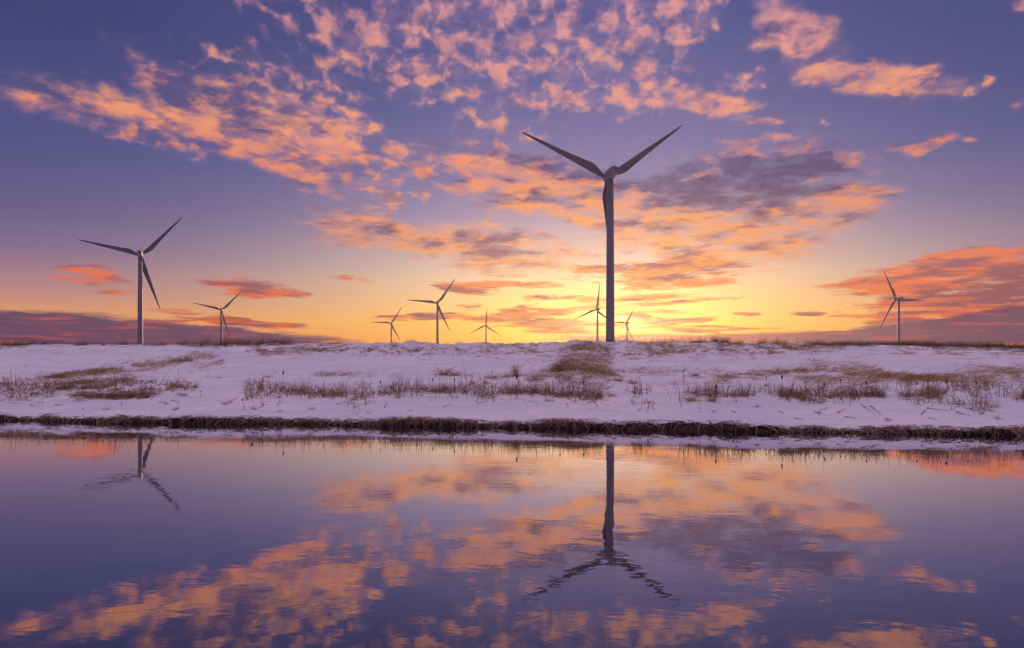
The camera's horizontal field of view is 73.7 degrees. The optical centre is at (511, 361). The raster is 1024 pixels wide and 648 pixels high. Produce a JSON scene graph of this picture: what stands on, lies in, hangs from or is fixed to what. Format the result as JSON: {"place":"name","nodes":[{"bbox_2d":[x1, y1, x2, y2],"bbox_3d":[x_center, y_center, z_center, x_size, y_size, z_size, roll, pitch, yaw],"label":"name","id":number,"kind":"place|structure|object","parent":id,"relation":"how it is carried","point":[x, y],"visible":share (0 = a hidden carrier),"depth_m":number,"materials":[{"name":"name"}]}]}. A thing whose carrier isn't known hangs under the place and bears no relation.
{"place":"outdoors","nodes":[
{"label":"outdoors","id":0,"kind":"place"},
{"bbox_2d":[0,420,1023,647],"bbox_3d":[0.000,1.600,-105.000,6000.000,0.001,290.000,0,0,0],"label":"water","id":1,"kind":"structure","parent":0,"point":[154,535],"depth_m":6.22,"materials":[{"name":"liquid"}]},
{"bbox_2d":[0,340,1023,430],"bbox_3d":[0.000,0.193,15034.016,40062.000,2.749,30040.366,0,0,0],"label":"ground","id":2,"kind":"structure","parent":0,"point":[238,365],"depth_m":22.07,"materials":[{"name":"white snow"}]},
{"bbox_2d":[80,217,181,344],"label":"wind turbine","id":3,"kind":"object","parent":2,"relation":"on","point":[141,261],"visible":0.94,"depth_m":491.76,"materials":[{"name":"paint"}]},
{"bbox_2d":[195,292,240,342],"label":"wind turbine","id":4,"kind":"object","parent":2,"relation":"on","point":[221,311],"visible":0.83,"depth_m":1015.45,"materials":[{"name":"paint"}]},
{"bbox_2d":[375,307,401,342],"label":"wind turbine","id":5,"kind":"object","parent":2,"relation":"on","point":[393,320],"visible":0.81,"depth_m":1367.33,"materials":[{"name":"paint"}]},
{"bbox_2d":[411,279,454,343],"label":"wind turbine","id":6,"kind":"object","parent":2,"relation":"on","point":[438,309],"visible":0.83,"depth_m":895.88,"materials":[{"name":"paint"}]},
{"bbox_2d":[430,366,456,375],"bbox_3d":[-2.376,0.330,23.913,1.006,0.498,1.160,0,0,-32],"label":"grass tuft","id":7,"kind":"object","parent":2,"relation":"on","point":[442,372],"visible":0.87,"depth_m":23.89,"materials":[{"name":"brown plant"}]},
{"bbox_2d":[447,369,466,375],"bbox_3d":[-1.980,0.380,23.604,0.805,0.398,0.928,0,0,-40],"label":"grass tuft","id":8,"kind":"object","parent":2,"relation":"on","point":[452,374],"visible":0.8,"depth_m":23.52,"materials":[{"name":"brown plant"}]},
{"bbox_2d":[469,308,500,341],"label":"wind turbine","id":9,"kind":"object","parent":2,"relation":"on","point":[486,326],"visible":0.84,"depth_m":1446.43,"materials":[{"name":"paint"}]},
{"bbox_2d":[0,363,1023,414],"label":"dry grass","id":10,"kind":"structure","parent":2,"relation":"on","point":[795,394],"depth_m":20.01,"materials":[{"name":"brown plant"}]},
{"bbox_2d":[41,339,1023,411],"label":"dry grass","id":11,"kind":"structure","parent":2,"relation":"on","point":[909,377],"depth_m":24.86,"materials":[{"name":"brown plant"}]},
{"bbox_2d":[574,284,616,340],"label":"wind turbine","id":12,"kind":"object","parent":2,"relation":"on","point":[597,309],"visible":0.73,"depth_m":1008.09,"materials":[{"name":"paint"}]},
{"bbox_2d":[521,125,681,341],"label":"wind turbine","id":13,"kind":"object","parent":2,"relation":"on","point":[609,175],"visible":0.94,"depth_m":281.79,"materials":[{"name":"paint"}]},
{"bbox_2d":[613,374,625,381],"bbox_3d":[3.469,0.538,22.093,0.604,0.299,0.696,0,0,33],"label":"grass tuft","id":14,"kind":"object","parent":2,"relation":"on","point":[619,378],"visible":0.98,"depth_m":22.01,"materials":[{"name":"brown plant"}]},
{"bbox_2d":[615,308,634,339],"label":"wind turbine","id":15,"kind":"object","parent":2,"relation":"on","point":[627,323],"visible":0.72,"depth_m":1356.12,"materials":[{"name":"paint"}]},
{"bbox_2d":[678,392,699,400],"bbox_3d":[4.751,0.945,18.049,0.696,0.299,0.604,0,0,17],"label":"grass tuft","id":16,"kind":"object","parent":2,"relation":"on","point":[690,399],"visible":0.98,"depth_m":18.02,"materials":[{"name":"brown plant"}]},
{"bbox_2d":[701,394,718,401],"bbox_3d":[5.220,0.952,17.828,0.537,0.266,0.619,0,0,-24],"label":"grass tuft","id":17,"kind":"object","parent":2,"relation":"on","point":[715,397],"visible":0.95,"depth_m":17.82,"materials":[{"name":"brown plant"}]},
{"bbox_2d":[880,272,917,343],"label":"wind turbine","id":18,"kind":"object","parent":2,"relation":"on","point":[899,299],"visible":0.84,"depth_m":843.13,"materials":[{"name":"paint"}]},
{"bbox_2d":[0,335,1023,353],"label":"crest grass","id":19,"kind":"structure","parent":0,"point":[902,343],"depth_m":35.23,"materials":[{"name":"brown plant"}]},
{"bbox_2d":[0,416,1023,434],"bbox_3d":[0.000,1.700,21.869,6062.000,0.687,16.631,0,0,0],"label":"bank","id":20,"kind":"structure","parent":0,"point":[666,426],"depth_m":16.36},
{"bbox_2d":[0,413,1023,435],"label":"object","id":21,"kind":"object","parent":20,"relation":"on","point":[891,429],"visible":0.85,"depth_m":16.52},
{"bbox_2d":[0,411,1017,431],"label":"snow","id":22,"kind":"structure","parent":21,"relation":"on","point":[731,423],"depth_m":16.19,"materials":[{"name":"white snow"}]},
{"bbox_2d":[0,0,1023,345],"label":"sky","id":23,"kind":"structure","parent":0,"point":[335,166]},
{"bbox_2d":[508,363,523,374],"bbox_3d":[0.133,0.241,23.353,0.618,0.472,0.630,0,0,42],"label":"grass tuft","id":24,"kind":"object","parent":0,"point":[513,368],"visible":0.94,"depth_m":23.35,"materials":[{"name":"brown plant"}]}
]}

